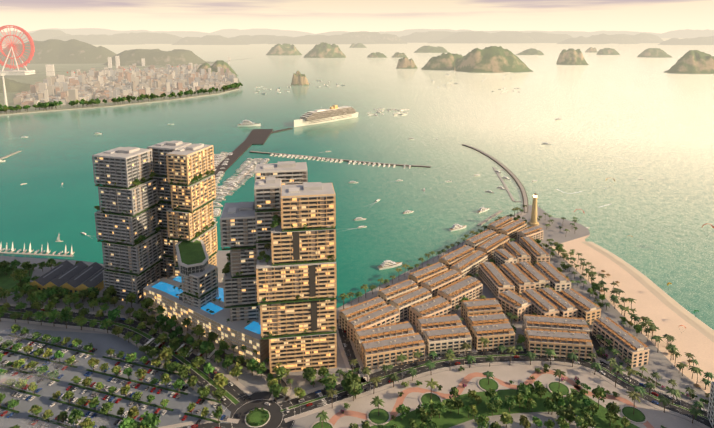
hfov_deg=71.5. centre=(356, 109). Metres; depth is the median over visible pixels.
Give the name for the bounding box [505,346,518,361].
palm
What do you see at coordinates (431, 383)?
palm
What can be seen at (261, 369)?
tree
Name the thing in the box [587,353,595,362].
palm
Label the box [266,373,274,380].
tree
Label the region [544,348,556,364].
palm
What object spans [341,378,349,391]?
tree
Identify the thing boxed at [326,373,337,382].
palm
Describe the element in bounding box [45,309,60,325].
tree
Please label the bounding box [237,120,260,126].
boat
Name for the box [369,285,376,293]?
palm
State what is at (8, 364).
tree
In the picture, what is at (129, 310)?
tree
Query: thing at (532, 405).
tree
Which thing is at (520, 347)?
palm
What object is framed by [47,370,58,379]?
tree
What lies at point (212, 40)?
mountain
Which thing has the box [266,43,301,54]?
island
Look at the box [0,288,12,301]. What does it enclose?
tree
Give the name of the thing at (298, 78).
island
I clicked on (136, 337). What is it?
tree
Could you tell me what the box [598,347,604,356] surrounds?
palm
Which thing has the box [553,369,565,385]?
palm
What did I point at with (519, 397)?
tree
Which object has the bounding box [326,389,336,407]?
palm
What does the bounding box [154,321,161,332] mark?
tree
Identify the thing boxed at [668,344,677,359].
palm
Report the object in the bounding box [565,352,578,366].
palm
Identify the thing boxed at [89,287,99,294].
tree
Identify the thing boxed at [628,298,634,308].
palm
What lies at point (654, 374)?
palm
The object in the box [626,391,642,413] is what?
palm
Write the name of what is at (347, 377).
tree
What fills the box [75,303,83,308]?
tree
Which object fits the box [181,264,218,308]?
tower
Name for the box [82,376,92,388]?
tree
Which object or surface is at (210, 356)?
bus
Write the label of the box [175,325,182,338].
tree
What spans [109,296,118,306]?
tree
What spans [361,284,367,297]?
palm
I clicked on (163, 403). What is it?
tree
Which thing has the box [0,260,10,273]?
tree
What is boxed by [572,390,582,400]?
tree
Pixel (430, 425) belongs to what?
tree
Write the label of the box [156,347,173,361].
tree
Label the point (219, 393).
tree
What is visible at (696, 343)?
beach sand
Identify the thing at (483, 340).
palm
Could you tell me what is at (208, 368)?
tree
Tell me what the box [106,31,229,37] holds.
mountain
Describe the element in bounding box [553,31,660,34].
mountain
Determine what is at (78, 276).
market hall
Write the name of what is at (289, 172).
tower
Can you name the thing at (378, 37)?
mountain
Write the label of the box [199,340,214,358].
tree
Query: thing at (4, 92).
cable car pylon
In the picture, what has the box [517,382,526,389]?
tree
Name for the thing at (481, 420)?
tree
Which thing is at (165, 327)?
tree
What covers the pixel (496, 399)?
tree
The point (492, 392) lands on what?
tree
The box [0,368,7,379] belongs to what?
tree
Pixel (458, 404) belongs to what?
tree
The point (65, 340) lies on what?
tree
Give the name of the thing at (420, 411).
tree
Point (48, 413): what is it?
tree
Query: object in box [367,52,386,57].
island
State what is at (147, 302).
tree
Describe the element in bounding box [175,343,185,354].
bus
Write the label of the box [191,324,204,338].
tree
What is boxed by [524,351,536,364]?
palm
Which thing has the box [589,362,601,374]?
palm
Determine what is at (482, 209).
boat
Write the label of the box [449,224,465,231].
boat
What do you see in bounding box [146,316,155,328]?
tree
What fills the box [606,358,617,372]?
palm
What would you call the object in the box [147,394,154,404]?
tree
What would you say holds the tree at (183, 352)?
on the road paving
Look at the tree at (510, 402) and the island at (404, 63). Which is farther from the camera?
the island at (404, 63)
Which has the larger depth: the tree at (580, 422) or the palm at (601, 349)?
the palm at (601, 349)
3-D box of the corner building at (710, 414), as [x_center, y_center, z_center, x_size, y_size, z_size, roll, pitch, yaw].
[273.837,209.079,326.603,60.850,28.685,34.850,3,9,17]
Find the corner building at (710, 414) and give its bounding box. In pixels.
[707,381,713,427]
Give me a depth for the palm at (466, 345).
414.47 m
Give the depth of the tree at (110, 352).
415.57 m
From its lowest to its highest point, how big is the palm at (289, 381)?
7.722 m
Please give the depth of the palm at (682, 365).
394.72 m
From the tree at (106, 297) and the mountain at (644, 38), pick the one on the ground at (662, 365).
the tree at (106, 297)
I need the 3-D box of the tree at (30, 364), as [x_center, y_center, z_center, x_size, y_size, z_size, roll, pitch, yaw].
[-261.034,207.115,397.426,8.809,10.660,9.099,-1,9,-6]
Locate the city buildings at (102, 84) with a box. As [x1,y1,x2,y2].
[13,56,237,107]
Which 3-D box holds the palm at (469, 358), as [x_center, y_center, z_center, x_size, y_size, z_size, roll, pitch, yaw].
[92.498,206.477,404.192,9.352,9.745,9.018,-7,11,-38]
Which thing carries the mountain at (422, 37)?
on the sea water
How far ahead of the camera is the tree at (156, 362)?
400.76 m
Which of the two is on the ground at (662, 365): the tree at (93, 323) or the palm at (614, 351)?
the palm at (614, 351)
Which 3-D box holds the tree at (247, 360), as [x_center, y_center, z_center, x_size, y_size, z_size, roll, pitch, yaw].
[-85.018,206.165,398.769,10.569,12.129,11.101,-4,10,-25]
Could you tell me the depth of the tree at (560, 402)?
357.31 m
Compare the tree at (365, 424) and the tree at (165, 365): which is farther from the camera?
the tree at (165, 365)
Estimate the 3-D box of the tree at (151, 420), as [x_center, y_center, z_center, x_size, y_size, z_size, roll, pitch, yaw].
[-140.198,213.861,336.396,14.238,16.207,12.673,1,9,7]
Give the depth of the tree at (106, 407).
352.87 m
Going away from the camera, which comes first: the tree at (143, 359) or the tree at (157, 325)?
the tree at (143, 359)
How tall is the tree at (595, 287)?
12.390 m
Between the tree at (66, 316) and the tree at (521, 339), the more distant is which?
the tree at (66, 316)
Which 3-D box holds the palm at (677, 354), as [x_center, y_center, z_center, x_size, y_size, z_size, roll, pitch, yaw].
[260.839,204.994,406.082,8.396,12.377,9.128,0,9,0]
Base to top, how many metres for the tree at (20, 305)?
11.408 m
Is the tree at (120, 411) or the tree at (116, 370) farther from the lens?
the tree at (116, 370)
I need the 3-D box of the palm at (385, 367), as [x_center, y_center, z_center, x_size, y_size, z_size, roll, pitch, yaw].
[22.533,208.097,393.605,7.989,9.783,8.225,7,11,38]
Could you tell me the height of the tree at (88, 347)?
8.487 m
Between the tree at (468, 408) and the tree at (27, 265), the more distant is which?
the tree at (27, 265)
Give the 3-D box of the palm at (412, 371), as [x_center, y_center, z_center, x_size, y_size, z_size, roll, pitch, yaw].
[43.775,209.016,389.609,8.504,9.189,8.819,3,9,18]
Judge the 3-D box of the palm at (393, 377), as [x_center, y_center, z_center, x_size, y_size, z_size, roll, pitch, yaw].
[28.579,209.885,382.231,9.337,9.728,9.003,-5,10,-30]
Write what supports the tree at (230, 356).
on the road paving
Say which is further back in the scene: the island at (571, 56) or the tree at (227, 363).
the island at (571, 56)
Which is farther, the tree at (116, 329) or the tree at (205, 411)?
the tree at (116, 329)
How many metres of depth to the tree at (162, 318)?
455.87 m
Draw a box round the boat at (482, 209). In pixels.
[477,207,488,212]
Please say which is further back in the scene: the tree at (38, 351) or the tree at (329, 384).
the tree at (38, 351)
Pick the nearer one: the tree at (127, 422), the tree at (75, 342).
the tree at (127, 422)
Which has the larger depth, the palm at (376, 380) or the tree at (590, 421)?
the palm at (376, 380)
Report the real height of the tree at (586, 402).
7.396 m
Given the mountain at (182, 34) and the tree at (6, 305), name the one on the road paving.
the tree at (6, 305)
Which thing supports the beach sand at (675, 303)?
on the ground at (662, 365)
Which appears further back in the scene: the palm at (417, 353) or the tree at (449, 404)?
the palm at (417, 353)
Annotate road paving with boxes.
[0,212,712,427]
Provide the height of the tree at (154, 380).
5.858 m
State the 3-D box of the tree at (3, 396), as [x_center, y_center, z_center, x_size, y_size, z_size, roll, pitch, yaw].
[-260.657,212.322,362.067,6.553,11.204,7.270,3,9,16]
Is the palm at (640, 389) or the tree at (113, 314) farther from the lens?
the tree at (113, 314)
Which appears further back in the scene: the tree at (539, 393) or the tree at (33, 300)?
the tree at (33, 300)
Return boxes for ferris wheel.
[0,25,34,74]
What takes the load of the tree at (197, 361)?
on the road paving
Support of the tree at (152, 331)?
on the road paving
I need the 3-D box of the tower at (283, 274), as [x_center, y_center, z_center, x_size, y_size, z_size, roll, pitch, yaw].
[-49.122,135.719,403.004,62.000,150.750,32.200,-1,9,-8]
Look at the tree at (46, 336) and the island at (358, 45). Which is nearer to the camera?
the tree at (46, 336)
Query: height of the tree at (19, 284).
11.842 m
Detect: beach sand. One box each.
[550,235,713,392]
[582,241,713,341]
[586,241,713,335]
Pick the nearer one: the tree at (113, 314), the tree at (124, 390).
the tree at (124, 390)
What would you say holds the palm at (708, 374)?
on the beach sand at (696, 343)
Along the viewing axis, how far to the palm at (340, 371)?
390.07 m
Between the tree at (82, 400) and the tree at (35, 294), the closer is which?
the tree at (82, 400)
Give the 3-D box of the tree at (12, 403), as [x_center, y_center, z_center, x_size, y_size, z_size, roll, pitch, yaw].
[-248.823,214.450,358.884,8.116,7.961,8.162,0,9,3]
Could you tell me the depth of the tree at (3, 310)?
468.75 m
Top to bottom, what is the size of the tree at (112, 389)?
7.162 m
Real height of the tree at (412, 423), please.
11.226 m
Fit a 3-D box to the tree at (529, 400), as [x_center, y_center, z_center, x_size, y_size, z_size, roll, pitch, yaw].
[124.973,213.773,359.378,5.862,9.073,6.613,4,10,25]
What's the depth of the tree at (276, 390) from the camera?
365.86 m
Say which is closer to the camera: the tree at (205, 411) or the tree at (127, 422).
the tree at (127, 422)
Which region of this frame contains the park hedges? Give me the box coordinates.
[0,334,221,427]
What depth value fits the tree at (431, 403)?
353.82 m
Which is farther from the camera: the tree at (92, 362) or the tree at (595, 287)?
the tree at (595, 287)
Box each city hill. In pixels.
[0,39,116,63]
[0,78,31,92]
[103,49,206,65]
[196,60,237,75]
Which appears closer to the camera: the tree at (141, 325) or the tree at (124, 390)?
the tree at (124, 390)
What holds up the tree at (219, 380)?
on the road paving
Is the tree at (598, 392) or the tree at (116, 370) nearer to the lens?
the tree at (598, 392)
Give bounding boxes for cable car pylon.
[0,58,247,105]
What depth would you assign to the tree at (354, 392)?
367.72 m
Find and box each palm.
[281,387,288,395]
[286,378,293,388]
[308,374,315,386]
[316,410,329,427]
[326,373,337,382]
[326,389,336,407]
[335,369,343,375]
[339,293,348,308]
[348,359,357,371]
[348,381,360,400]
[355,292,362,301]
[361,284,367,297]
[362,367,370,382]
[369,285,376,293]
[369,376,381,393]
[370,396,384,415]
[381,365,390,376]
[389,373,399,386]
[397,353,407,371]
[407,368,417,380]
[412,350,422,361]
[425,360,435,368]
[425,378,438,399]
[428,351,437,358]
[444,353,455,360]
[461,342,471,357]
[465,355,476,367]
[479,337,489,346]
[482,371,494,384]
[485,355,493,366]
[497,345,506,353]
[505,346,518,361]
[515,345,523,354]
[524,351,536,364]
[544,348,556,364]
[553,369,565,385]
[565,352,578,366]
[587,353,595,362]
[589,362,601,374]
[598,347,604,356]
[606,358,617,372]
[610,299,619,308]
[611,364,625,387]
[612,348,620,358]
[622,306,630,316]
[623,357,631,367]
[624,367,637,382]
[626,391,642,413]
[627,313,636,321]
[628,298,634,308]
[632,385,645,397]
[638,322,646,333]
[639,366,647,378]
[643,321,652,335]
[643,327,652,335]
[643,381,655,394]
[648,325,658,340]
[650,371,660,386]
[651,335,662,351]
[657,394,672,412]
[663,334,671,342]
[666,389,680,403]
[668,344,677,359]
[668,379,676,386]
[670,350,681,366]
[678,362,687,375]
[684,352,694,367]
[685,387,695,398]
[687,405,704,423]
[692,367,703,383]
[692,401,704,409]
[701,378,710,389]
[703,372,713,379]
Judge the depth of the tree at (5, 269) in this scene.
556.70 m
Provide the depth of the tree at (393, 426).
335.18 m
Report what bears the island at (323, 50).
on the sea water
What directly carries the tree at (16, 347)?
on the road paving
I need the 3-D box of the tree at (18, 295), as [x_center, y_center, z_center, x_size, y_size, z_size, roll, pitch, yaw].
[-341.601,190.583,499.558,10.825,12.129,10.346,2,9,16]
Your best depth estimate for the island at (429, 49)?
6765.81 m
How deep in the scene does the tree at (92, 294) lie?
497.45 m
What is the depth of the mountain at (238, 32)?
31100.37 m
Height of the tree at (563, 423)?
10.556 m
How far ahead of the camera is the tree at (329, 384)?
374.32 m
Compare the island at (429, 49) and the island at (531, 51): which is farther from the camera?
the island at (429, 49)
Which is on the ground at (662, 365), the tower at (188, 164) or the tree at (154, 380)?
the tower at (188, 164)
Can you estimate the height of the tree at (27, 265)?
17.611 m
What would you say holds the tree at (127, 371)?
on the road paving
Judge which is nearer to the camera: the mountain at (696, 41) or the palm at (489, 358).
the palm at (489, 358)
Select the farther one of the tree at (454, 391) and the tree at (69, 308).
the tree at (69, 308)
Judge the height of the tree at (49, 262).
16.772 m
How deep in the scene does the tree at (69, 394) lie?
362.71 m
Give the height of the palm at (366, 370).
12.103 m
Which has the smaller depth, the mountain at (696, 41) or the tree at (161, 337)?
the tree at (161, 337)
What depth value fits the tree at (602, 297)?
501.52 m
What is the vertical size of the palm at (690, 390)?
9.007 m
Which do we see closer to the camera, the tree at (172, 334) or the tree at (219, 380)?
the tree at (219, 380)
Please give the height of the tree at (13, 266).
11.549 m
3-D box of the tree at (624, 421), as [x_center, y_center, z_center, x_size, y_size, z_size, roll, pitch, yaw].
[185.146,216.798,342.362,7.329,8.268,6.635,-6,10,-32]
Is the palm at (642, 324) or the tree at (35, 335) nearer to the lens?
the tree at (35, 335)
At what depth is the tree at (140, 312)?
469.64 m
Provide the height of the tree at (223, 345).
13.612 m
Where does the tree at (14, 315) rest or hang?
on the ground at (662, 365)
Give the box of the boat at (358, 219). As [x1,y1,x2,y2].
[354,217,365,220]
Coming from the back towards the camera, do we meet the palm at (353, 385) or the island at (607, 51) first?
the island at (607, 51)
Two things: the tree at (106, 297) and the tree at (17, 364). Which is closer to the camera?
the tree at (17, 364)
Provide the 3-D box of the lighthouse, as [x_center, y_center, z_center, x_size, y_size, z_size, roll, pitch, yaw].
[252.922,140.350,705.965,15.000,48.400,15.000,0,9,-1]
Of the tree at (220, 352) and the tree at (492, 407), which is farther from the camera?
the tree at (220, 352)
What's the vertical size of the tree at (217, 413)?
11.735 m
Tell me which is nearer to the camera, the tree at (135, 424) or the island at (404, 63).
the tree at (135, 424)
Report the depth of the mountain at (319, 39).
11740.23 m
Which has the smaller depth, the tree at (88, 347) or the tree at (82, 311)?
the tree at (88, 347)
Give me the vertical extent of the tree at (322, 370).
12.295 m
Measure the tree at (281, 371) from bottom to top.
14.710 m
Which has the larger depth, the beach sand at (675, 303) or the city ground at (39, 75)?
the city ground at (39, 75)
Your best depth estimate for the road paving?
380.62 m
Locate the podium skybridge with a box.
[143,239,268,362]
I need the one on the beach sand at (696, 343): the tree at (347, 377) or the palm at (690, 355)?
the palm at (690, 355)
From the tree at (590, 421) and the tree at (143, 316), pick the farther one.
the tree at (143, 316)
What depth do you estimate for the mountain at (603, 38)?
11950.35 m
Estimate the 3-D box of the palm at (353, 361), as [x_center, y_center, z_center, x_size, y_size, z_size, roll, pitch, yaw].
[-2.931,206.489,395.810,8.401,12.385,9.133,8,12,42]
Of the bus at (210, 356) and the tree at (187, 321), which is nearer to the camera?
the bus at (210, 356)
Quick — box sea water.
[0,38,713,329]
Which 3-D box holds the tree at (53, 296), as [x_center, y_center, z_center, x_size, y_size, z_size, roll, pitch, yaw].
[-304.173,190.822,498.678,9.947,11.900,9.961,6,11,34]
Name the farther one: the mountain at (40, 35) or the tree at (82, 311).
the mountain at (40, 35)
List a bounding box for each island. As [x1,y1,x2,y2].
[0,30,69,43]
[0,32,7,43]
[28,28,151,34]
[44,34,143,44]
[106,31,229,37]
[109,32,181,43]
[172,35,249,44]
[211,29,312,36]
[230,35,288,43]
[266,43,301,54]
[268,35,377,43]
[291,71,308,84]
[303,42,345,57]
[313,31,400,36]
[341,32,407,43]
[349,43,366,47]
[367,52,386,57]
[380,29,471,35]
[392,52,406,57]
[396,57,416,68]
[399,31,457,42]
[414,46,448,52]
[421,52,465,70]
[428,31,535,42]
[454,46,532,72]
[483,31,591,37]
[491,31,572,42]
[516,48,543,54]
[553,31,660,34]
[556,48,588,64]
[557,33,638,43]
[585,47,596,52]
[596,48,619,54]
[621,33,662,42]
[637,48,671,57]
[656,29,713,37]
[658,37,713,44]
[664,50,713,73]
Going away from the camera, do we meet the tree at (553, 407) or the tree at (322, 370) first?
the tree at (553, 407)
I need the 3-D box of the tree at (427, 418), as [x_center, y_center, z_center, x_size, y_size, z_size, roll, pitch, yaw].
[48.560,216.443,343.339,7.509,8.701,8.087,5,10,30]
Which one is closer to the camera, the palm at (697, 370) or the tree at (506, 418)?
the tree at (506, 418)
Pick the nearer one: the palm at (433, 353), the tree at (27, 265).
the palm at (433, 353)
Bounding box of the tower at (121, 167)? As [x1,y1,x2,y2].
[92,147,162,303]
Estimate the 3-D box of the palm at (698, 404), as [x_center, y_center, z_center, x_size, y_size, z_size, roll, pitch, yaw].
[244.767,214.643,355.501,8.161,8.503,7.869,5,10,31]
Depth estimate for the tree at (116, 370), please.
391.49 m
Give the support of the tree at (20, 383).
on the road paving
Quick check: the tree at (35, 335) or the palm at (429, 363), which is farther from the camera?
the tree at (35, 335)
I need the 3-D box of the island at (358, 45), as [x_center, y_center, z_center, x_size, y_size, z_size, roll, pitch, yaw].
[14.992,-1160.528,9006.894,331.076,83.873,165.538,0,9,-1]
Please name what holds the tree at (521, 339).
on the ground at (662, 365)
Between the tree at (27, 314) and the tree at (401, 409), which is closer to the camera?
the tree at (401, 409)
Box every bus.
[144,338,154,345]
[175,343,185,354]
[207,349,216,360]
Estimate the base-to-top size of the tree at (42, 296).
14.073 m
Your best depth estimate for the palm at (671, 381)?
374.79 m
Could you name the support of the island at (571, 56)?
on the sea water
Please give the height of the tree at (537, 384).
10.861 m
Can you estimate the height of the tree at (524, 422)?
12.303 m
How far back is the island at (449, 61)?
3637.84 m
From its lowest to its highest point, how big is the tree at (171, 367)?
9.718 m
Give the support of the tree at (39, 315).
on the ground at (662, 365)
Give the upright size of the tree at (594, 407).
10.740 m
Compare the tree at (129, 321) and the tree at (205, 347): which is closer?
the tree at (205, 347)
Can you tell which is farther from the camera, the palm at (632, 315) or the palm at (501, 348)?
the palm at (632, 315)
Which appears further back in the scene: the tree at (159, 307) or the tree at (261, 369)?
the tree at (159, 307)
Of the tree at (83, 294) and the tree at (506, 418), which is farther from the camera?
the tree at (83, 294)
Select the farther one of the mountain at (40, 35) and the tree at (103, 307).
the mountain at (40, 35)
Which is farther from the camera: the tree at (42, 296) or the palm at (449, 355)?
the tree at (42, 296)
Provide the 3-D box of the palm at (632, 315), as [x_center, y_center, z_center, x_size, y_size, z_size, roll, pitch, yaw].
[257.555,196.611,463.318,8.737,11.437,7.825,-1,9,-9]
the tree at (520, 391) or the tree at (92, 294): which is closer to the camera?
the tree at (520, 391)
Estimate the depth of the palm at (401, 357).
396.43 m
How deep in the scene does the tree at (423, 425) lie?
337.81 m
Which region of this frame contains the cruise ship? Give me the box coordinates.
[294,105,358,126]
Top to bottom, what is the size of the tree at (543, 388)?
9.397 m
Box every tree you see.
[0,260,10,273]
[0,265,10,274]
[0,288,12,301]
[0,306,7,321]
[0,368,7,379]
[0,393,5,406]
[2,302,10,311]
[2,340,12,348]
[2,377,15,387]
[5,361,12,367]
[7,398,19,409]
[9,264,16,273]
[10,269,27,281]
[10,312,21,322]
[11,259,20,269]
[11,324,20,335]
[12,292,25,302]
[12,342,22,352]
[12,358,25,370]
[15,301,26,312]
[15,378,28,390]
[16,280,27,287]
[20,327,28,336]
[22,310,32,323]
[23,261,34,275]
[23,282,34,296]
[23,345,32,354]
[25,360,38,372]
[28,382,37,393]
[28,405,42,417]
[29,297,37,302]
[30,290,41,298]
[30,301,42,310]
[31,310,48,324]
[31,332,41,341]
[33,348,43,357]
[36,365,48,376]
[37,261,45,270]
[38,292,46,305]
[41,334,51,343]
[42,409,53,421]
[43,348,52,359]
[44,300,55,311]
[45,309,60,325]
[46,258,55,268]
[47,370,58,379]
[49,288,56,294]
[49,293,60,299]
[50,336,60,345]
[52,297,59,307]
[52,391,60,400]
[53,350,64,362]
[55,310,72,328]
[56,286,62,298]
[57,411,67,424]
[59,288,69,296]
[61,306,71,312]
[61,337,70,347]
[62,390,73,403]
[63,296,72,304]
[64,355,75,365]
[67,294,79,306]
[68,408,84,427]
[71,338,82,346]
[71,376,80,383]
[72,315,87,329]
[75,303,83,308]
[76,396,87,407]
[78,291,87,300]
[78,307,89,317]
[79,417,94,427]
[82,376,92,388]
[83,342,92,351]
[88,291,97,298]
[88,300,97,309]
[88,358,98,370]
[88,396,99,409]
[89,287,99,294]
[89,319,96,326]
[95,309,103,316]
[95,382,104,389]
[99,303,109,312]
[99,318,114,332]
[99,363,108,373]
[100,401,113,413]
[102,294,110,300]
[105,285,116,297]
[105,348,114,357]
[107,308,120,322]
[108,386,116,394]
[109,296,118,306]
[111,325,123,336]
[111,365,121,376]
[116,350,124,357]
[117,407,124,418]
[118,416,136,427]
[120,384,129,396]
[123,331,133,342]
[123,367,131,379]
[124,318,133,327]
[125,292,136,307]
[125,307,133,313]
[125,352,136,361]
[128,406,138,419]
[129,422,139,427]
[131,333,141,345]
[132,310,141,318]
[132,391,142,399]
[133,369,146,382]
[134,308,145,318]
[136,322,145,332]
[139,313,148,321]
[139,343,150,354]
[140,297,154,312]
[140,356,147,365]
[140,411,160,427]
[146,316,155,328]
[146,346,160,358]
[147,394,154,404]
[148,329,156,334]
[150,377,158,385]
[151,359,160,366]
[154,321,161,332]
[155,304,164,313]
[155,333,167,346]
[156,314,167,324]
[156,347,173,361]
[160,324,170,335]
[160,373,170,388]
[160,399,168,408]
[163,360,170,371]
[166,319,175,329]
[167,361,179,373]
[168,330,178,338]
[168,337,180,350]
[172,378,184,391]
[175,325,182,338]
[177,346,190,361]
[177,364,190,380]
[182,317,191,330]
[183,332,190,341]
[186,336,193,348]
[186,375,197,389]
[187,402,195,414]
[190,356,205,369]
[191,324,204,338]
[191,339,201,351]
[197,385,209,397]
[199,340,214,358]
[201,407,209,418]
[203,362,214,379]
[208,332,217,342]
[212,388,225,400]
[212,406,222,422]
[213,373,228,387]
[214,348,223,355]
[214,355,221,365]
[219,341,229,355]
[222,357,232,372]
[224,353,233,360]
[229,362,242,380]
[236,356,244,364]
[244,359,255,372]
[247,358,258,375]
[255,362,266,377]
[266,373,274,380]
[267,378,277,388]
[269,383,282,401]
[272,366,287,383]
[294,387,305,399]
[302,366,316,382]
[317,367,328,377]
[321,378,335,389]
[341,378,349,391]
[342,372,353,387]
[348,382,362,398]
[349,373,360,382]
[349,423,358,427]
[361,420,369,427]
[388,424,398,427]
[396,404,408,420]
[409,418,417,427]
[415,404,427,421]
[419,422,426,427]
[421,402,433,413]
[422,415,431,426]
[426,422,437,427]
[427,399,434,406]
[429,406,436,416]
[433,401,446,418]
[445,396,457,412]
[449,387,459,399]
[453,398,463,414]
[463,405,471,417]
[468,389,475,398]
[470,404,477,417]
[473,414,489,427]
[475,395,481,403]
[486,402,498,414]
[488,388,497,397]
[489,395,504,411]
[489,421,501,427]
[500,412,512,427]
[504,395,515,411]
[513,393,526,407]
[516,388,531,399]
[517,336,525,342]
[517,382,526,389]
[519,415,530,427]
[522,385,530,395]
[526,398,532,409]
[528,401,536,409]
[532,416,542,427]
[534,380,544,389]
[534,387,545,396]
[536,386,546,396]
[543,399,553,413]
[544,419,554,427]
[547,402,557,411]
[551,390,563,400]
[555,416,569,427]
[556,406,567,417]
[557,398,564,406]
[564,404,575,423]
[565,418,574,423]
[566,393,575,403]
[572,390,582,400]
[575,416,588,427]
[582,398,590,406]
[582,407,592,417]
[583,414,596,426]
[588,403,598,416]
[592,284,599,290]
[592,385,605,406]
[599,294,605,300]
[605,401,620,414]
[605,411,616,423]
[620,416,630,427]
[633,324,641,332]
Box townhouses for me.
[338,216,649,369]
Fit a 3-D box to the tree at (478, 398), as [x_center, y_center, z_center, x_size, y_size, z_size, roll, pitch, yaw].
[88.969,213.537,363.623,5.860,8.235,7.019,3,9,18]
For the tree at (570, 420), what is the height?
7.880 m
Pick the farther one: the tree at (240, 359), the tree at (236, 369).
the tree at (240, 359)
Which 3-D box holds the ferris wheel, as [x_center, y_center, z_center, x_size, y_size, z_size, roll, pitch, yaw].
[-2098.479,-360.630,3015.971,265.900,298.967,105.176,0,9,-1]
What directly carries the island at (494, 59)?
on the sea water
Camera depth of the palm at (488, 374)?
383.47 m
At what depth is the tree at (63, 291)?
502.32 m
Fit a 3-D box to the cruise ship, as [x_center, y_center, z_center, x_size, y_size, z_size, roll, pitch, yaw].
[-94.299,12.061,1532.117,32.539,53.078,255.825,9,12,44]
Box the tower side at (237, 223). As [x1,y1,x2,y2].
[220,201,258,321]
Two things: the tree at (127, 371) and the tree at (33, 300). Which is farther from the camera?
the tree at (33, 300)
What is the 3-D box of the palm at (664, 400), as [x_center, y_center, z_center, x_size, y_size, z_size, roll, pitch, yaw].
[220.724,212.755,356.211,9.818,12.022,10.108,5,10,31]
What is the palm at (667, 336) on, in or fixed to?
on the beach sand at (696, 343)
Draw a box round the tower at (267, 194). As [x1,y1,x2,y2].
[254,177,280,324]
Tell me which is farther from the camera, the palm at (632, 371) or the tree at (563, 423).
the palm at (632, 371)
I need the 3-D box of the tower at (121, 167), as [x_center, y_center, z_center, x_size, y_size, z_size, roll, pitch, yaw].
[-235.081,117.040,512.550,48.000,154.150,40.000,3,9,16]
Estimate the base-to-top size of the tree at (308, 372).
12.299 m
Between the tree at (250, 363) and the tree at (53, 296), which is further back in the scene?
the tree at (53, 296)
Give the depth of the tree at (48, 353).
411.99 m
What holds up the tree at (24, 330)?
on the road paving
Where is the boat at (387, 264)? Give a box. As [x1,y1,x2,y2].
[378,260,401,269]
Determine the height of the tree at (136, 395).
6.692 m
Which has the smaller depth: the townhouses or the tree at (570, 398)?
the tree at (570, 398)
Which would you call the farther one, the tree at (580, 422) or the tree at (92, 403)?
the tree at (92, 403)
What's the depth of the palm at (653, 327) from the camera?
437.24 m
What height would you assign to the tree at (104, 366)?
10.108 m
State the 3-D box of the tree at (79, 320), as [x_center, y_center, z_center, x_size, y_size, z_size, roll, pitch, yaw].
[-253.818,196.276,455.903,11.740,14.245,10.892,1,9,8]
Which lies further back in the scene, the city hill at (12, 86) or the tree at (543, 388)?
the city hill at (12, 86)
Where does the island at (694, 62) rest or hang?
on the sea water
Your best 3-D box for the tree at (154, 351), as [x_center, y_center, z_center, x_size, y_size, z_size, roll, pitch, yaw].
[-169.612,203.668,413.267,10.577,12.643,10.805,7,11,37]
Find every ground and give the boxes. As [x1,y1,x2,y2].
[0,61,239,114]
[0,205,708,427]
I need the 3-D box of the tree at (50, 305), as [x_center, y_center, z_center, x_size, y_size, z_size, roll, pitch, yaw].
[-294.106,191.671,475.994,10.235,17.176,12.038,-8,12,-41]
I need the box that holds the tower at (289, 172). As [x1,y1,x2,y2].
[254,161,307,204]
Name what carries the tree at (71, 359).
on the road paving
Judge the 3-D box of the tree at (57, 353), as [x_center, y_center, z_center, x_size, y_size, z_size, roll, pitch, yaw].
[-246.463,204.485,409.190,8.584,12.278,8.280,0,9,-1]
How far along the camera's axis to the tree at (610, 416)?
342.72 m
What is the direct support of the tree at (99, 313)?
on the road paving
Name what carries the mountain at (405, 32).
on the sea water
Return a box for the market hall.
[30,260,105,296]
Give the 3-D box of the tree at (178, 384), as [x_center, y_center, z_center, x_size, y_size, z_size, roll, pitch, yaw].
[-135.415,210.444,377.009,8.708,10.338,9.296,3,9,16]
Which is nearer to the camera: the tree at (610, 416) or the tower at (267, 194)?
the tree at (610, 416)
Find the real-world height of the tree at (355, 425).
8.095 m
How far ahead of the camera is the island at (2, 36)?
11946.33 m
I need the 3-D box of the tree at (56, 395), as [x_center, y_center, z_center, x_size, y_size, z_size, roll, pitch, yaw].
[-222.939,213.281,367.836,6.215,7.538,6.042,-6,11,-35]
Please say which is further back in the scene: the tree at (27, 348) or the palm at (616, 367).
the tree at (27, 348)
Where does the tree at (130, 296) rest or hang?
on the ground at (662, 365)
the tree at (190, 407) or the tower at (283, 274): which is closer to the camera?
the tree at (190, 407)
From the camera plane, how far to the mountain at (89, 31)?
30110.17 m
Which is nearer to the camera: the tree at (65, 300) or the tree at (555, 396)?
the tree at (555, 396)
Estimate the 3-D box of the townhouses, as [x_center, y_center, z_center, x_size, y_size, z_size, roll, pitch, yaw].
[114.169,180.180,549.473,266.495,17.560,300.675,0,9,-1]
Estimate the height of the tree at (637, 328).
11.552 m
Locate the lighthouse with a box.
[528,191,538,225]
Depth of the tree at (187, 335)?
432.39 m
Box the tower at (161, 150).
[147,140,191,277]
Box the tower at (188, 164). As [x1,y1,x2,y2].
[166,144,217,276]
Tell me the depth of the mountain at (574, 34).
24475.53 m
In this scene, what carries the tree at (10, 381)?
on the road paving
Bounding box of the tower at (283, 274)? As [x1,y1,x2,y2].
[256,182,336,373]
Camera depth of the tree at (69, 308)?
474.80 m
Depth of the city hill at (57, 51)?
4409.88 m
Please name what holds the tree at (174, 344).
on the road paving

